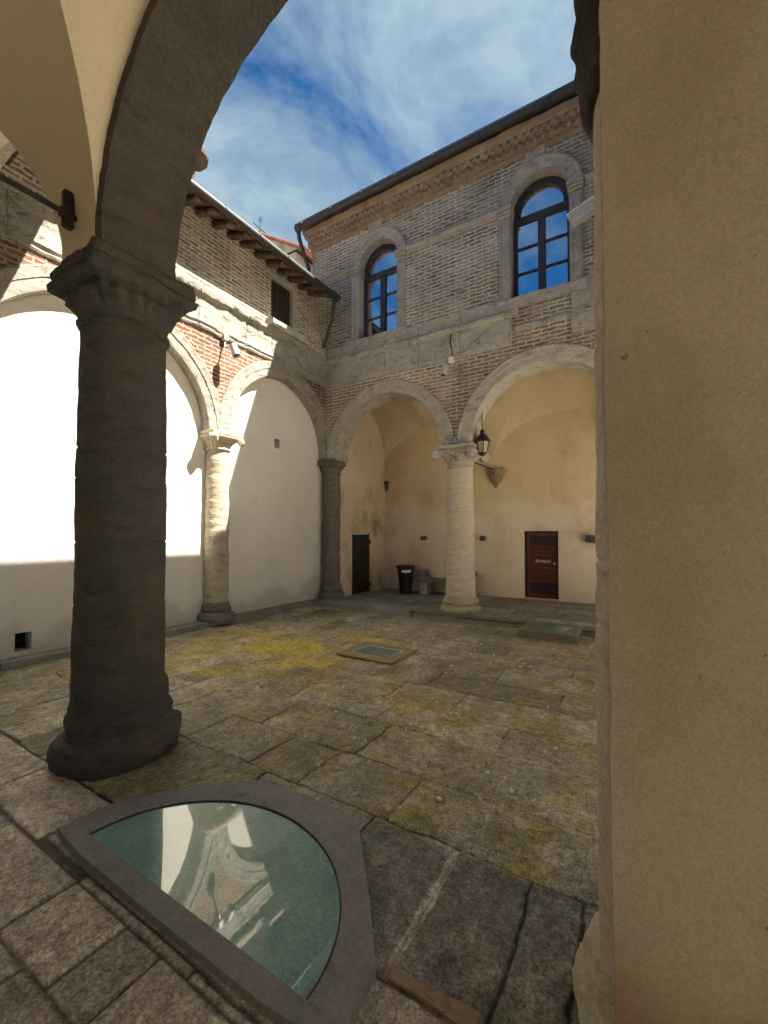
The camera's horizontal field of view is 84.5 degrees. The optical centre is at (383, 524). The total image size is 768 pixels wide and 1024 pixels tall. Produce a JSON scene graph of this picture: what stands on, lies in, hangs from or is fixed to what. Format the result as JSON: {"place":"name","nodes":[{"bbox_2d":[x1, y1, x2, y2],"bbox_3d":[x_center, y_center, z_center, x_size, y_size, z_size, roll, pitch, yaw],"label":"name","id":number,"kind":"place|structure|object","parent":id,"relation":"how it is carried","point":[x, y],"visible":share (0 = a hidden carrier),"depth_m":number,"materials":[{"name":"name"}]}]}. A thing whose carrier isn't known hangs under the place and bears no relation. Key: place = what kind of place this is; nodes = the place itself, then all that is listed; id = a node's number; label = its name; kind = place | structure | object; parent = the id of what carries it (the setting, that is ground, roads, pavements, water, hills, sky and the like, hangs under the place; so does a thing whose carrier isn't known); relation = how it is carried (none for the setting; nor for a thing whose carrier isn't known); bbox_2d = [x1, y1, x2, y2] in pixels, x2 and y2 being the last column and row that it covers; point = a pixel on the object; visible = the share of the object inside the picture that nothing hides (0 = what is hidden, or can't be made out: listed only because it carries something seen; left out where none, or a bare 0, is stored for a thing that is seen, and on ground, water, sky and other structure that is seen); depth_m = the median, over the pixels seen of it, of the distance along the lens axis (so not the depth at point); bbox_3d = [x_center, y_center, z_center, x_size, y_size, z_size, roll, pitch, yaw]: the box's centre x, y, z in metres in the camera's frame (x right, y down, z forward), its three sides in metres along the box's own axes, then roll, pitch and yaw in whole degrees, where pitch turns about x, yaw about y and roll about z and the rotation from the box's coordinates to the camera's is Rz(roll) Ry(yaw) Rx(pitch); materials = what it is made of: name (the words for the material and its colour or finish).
{"place":"outdoors","nodes":[
{"label":"outdoors","id":0,"kind":"place"},
{"bbox_2d":[0,732,442,1023],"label":"loggia floor","id":1,"kind":"structure","parent":0,"point":[80,943],"depth_m":1.68,"materials":[{"name":"grey stone"}]},
{"bbox_2d":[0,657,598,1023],"bbox_3d":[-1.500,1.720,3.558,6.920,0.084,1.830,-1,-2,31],"label":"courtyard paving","id":2,"kind":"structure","parent":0,"point":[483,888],"depth_m":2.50,"materials":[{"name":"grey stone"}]},
{"bbox_2d":[46,236,198,781],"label":"stone column","id":3,"kind":"structure","parent":2,"relation":"on","point":[129,311],"depth_m":3.00,"materials":[{"name":"stone"}]},
{"bbox_2d":[57,780,375,1023],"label":"floor skylight","id":4,"kind":"object","parent":2,"relation":"in","point":[254,894],"visible":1,"depth_m":1.96,"materials":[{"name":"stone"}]},
{"bbox_2d":[385,965,482,1023],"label":"edge stone","id":5,"kind":"object","parent":2,"relation":"on","point":[443,1008],"visible":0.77,"depth_m":1.48,"materials":[{"name":"stone"}]},
{"bbox_2d":[165,604,596,779],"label":"courtyard paving","id":6,"kind":"structure","parent":0,"point":[498,705],"depth_m":5.00,"materials":[{"name":"grey stone"}]},
{"bbox_2d":[0,599,319,670],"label":"kerb","id":7,"kind":"structure","parent":6,"relation":"on","point":[31,659],"depth_m":6.79,"materials":[{"name":"stone"}]},
{"bbox_2d":[0,153,346,659],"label":"wing","id":8,"kind":"structure","parent":6,"relation":"on","point":[253,474],"depth_m":7.38,"materials":[{"name":"white paint"}]},
{"bbox_2d":[192,144,208,180],"bbox_3d":[-4.445,-7.387,9.409,0.956,2.730,0.939,-1,-2,31],"label":"chimney","id":9,"kind":"object","parent":8,"relation":"on","point":[202,162],"visible":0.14,"depth_m":9.54,"materials":[{"name":"stone"}]},
{"bbox_2d":[222,333,240,357],"bbox_3d":[-2.738,-3.204,7.571,0.412,0.484,0.161,-1,-2,31],"label":"spotlight","id":10,"kind":"object","parent":8,"relation":"attached to","point":[235,352],"visible":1,"depth_m":7.50,"materials":[{"name":"white paint"}]},
{"bbox_2d":[266,267,309,344],"bbox_3d":[-2.104,-4.627,9.041,0.405,1.247,1.106,-1,-2,31],"label":"window","id":11,"kind":"structure","parent":8,"relation":"in","point":[283,317],"depth_m":9.04,"materials":[{"name":"beige stone"}]},
{"bbox_2d":[319,599,419,616],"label":"step slab","id":12,"kind":"structure","parent":6,"relation":"on","point":[381,608],"depth_m":9.00,"materials":[{"name":"stone"}]},
{"bbox_2d":[336,641,417,664],"bbox_3d":[-0.092,1.801,5.855,0.880,0.086,0.720,-1,-2,31],"label":"floor hatch","id":13,"kind":"object","parent":6,"relation":"in","point":[379,653],"visible":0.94,"depth_m":5.81,"materials":[{"name":"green stone"}]},
{"bbox_2d":[269,638,594,800],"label":"stone chips","id":14,"kind":"object","parent":6,"relation":"on","point":[438,797],"visible":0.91,"depth_m":3.78,"materials":[{"name":"white stone"}]},
{"bbox_2d":[337,600,595,637],"bbox_3d":[1.818,1.802,7.808,7.534,0.214,0.191,-1,-2,31],"label":"step riser","id":15,"kind":"object","parent":6,"relation":"on","point":[589,631],"visible":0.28,"depth_m":7.80,"materials":[{"name":"stone"}]},
{"bbox_2d":[517,621,582,644],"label":"glazed platform","id":16,"kind":"structure","parent":6,"relation":"on","point":[557,632],"depth_m":6.66,"materials":[{"name":"stone"}]},
{"bbox_2d":[195,0,575,250],"label":"sky","id":17,"kind":"structure","parent":0,"point":[335,98],"materials":[{"name":"blue"}]},
{"bbox_2d":[344,588,597,627],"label":"back loggia floor","id":18,"kind":"structure","parent":0,"point":[572,613],"depth_m":8.92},
{"bbox_2d":[396,564,414,593],"bbox_3d":[0.559,1.413,10.909,0.500,0.743,0.500,-1,-2,31],"label":"litter bin","id":19,"kind":"object","parent":18,"relation":"on","point":[405,574],"visible":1,"depth_m":10.75,"materials":[{"name":"black plastic"}]},
{"bbox_2d":[416,569,476,593],"bbox_3d":[1.568,1.484,10.699,1.471,0.616,0.506,-1,-2,31],"label":"stone bench","id":20,"kind":"object","parent":18,"relation":"on","point":[426,580],"visible":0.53,"depth_m":10.81,"materials":[{"name":"stone"}]},
{"bbox_2d":[430,442,488,613],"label":"stone column","id":21,"kind":"structure","parent":18,"relation":"on","point":[460,459],"depth_m":8.31,"materials":[{"name":"stone"}]},
{"bbox_2d":[448,437,457,443],"bbox_3d":[1.346,-1.633,8.267,0.180,0.120,0.088,-1,-2,31],"label":"junction box","id":22,"kind":"object","parent":21,"relation":"on","point":[453,440],"visible":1,"depth_m":8.24,"materials":[{"name":"grey plastic"}]},
{"label":"passage floor","id":23,"kind":"structure","parent":0,"visible":0},
{"bbox_2d":[0,0,767,1023],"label":"wing","id":24,"kind":"structure","parent":23,"relation":"on","point":[108,110],"depth_m":1.04,"materials":[{"name":"beige paint"}]},
{"bbox_2d":[294,80,597,603],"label":"back wing","id":25,"kind":"structure","parent":23,"relation":"on","point":[477,246],"depth_m":9.26,"materials":[{"name":"beige brick"}]},
{"bbox_2d":[352,534,370,594],"bbox_3d":[-0.597,1.024,10.990,0.095,1.520,0.825,-1,-2,31],"label":"door","id":26,"kind":"structure","parent":25,"relation":"in","point":[360,542],"depth_m":10.94,"materials":[{"name":"black wood"}]},
{"bbox_2d":[348,218,407,350],"bbox_3d":[-0.088,-5.457,9.506,1.549,2.914,0.394,-1,-2,31],"label":"window","id":27,"kind":"structure","parent":25,"relation":"in","point":[378,292],"depth_m":9.61,"materials":[{"name":"beige stone"}]},
{"bbox_2d":[440,334,453,377],"bbox_3d":[1.236,-3.333,8.326,0.372,0.912,0.148,1,-2,-44],"label":"spotlight","id":28,"kind":"object","parent":25,"relation":"attached to","point":[444,371],"visible":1,"depth_m":8.27,"materials":[{"name":"white paint"}]},
{"bbox_2d":[474,411,490,455],"bbox_3d":[1.937,-1.788,8.336,0.336,0.893,0.291,-1,-2,31],"label":"lantern","id":29,"kind":"object","parent":25,"relation":"hanging from","point":[482,440],"visible":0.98,"depth_m":8.26,"materials":[{"name":"black metal"}]},
{"bbox_2d":[479,536,485,540],"bbox_3d":[2.441,0.354,10.478,0.128,0.142,0.239,-1,-2,31],"label":"wall light","id":30,"kind":"object","parent":25,"relation":"attached to","point":[482,538],"depth_m":10.42,"materials":[{"name":"metal"}]},
{"bbox_2d":[496,143,586,312],"bbox_3d":[2.855,-5.469,7.704,1.543,2.996,0.391,-1,-2,31],"label":"window","id":31,"kind":"structure","parent":25,"relation":"in","point":[537,239],"depth_m":7.78,"materials":[{"name":"beige stone"}]},
{"bbox_2d":[523,531,559,601],"bbox_3d":[3.667,0.963,9.848,0.820,1.605,0.140,-1,-2,31],"label":"door","id":32,"kind":"structure","parent":25,"relation":"in","point":[541,547],"depth_m":9.86,"materials":[{"name":"brown wood"}]},
{"bbox_2d":[566,195,593,227],"bbox_3d":[3.333,-5.044,6.994,0.453,0.282,0.579,-1,-2,41],"label":"floodlight","id":33,"kind":"object","parent":25,"relation":"attached to","point":[580,214],"visible":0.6,"depth_m":6.81,"materials":[{"name":"grey paint"}]},
{"bbox_2d":[586,535,594,542],"bbox_3d":[4.510,0.326,9.203,0.204,0.175,0.226,-1,-2,31],"label":"wall light","id":34,"kind":"object","parent":25,"relation":"attached to","point":[590,538],"depth_m":9.15,"materials":[{"name":"metal"}]},
{"label":"ground","id":35,"kind":"structure","parent":0,"visible":0},
{"bbox_2d":[253,216,312,272],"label":"tiled house","id":36,"kind":"structure","parent":35,"relation":"on","point":[292,250],"depth_m":16.06,"materials":[{"name":"tile"}]}
]}

